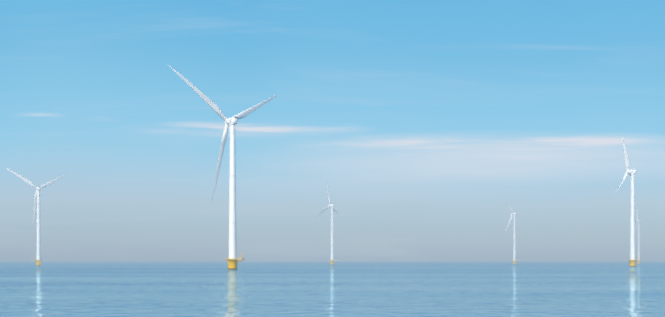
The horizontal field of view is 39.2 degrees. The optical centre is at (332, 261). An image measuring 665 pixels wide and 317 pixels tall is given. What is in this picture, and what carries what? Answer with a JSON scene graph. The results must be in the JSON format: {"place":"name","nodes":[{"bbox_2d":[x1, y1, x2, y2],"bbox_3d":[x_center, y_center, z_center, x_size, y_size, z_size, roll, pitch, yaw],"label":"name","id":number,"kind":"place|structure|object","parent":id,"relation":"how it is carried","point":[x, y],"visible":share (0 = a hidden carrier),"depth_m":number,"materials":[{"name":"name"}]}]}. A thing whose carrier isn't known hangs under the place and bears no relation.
{"place":"outdoors","nodes":[
{"label":"outdoors","id":0,"kind":"place"},
{"bbox_2d":[0,262,664,316],"bbox_3d":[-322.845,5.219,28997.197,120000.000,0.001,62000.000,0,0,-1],"label":"sea water","id":1,"kind":"structure","parent":0,"point":[336,289],"depth_m":174.11,"materials":[{"name":"blue liquid"}]},
{"bbox_2d":[6,168,67,265],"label":"turbine","id":2,"kind":"object","parent":1,"relation":"in","point":[38,260],"visible":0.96,"depth_m":1151.23,"materials":[{"name":"metal"}]},
{"bbox_2d":[168,65,277,269],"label":"turbine","id":3,"kind":"object","parent":1,"relation":"in","point":[232,257],"visible":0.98,"depth_m":596.48,"materials":[{"name":"metal"}]},
{"bbox_2d":[315,184,337,264],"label":"turbine","id":4,"kind":"object","parent":1,"relation":"in","point":[332,260],"visible":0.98,"depth_m":1499.12,"materials":[{"name":"metal"}]},
{"bbox_2d":[506,199,516,263],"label":"turbine","id":5,"kind":"object","parent":1,"relation":"in","point":[514,242],"visible":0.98,"depth_m":1764.30,"materials":[{"name":"metal"}]},
{"bbox_2d":[614,138,639,266],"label":"turbine","id":6,"kind":"object","parent":1,"relation":"in","point":[632,260],"visible":1,"depth_m":932.56,"materials":[{"name":"metal"}]},
{"bbox_2d":[635,208,641,263],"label":"turbine","id":7,"kind":"object","parent":1,"relation":"in","point":[638,221],"visible":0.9,"depth_m":2071.90,"materials":[{"name":"metal"}]},
{"bbox_2d":[0,0,664,261],"label":"sky","id":8,"kind":"structure","parent":0,"point":[420,120],"materials":[{"name":"blue"}]}
]}

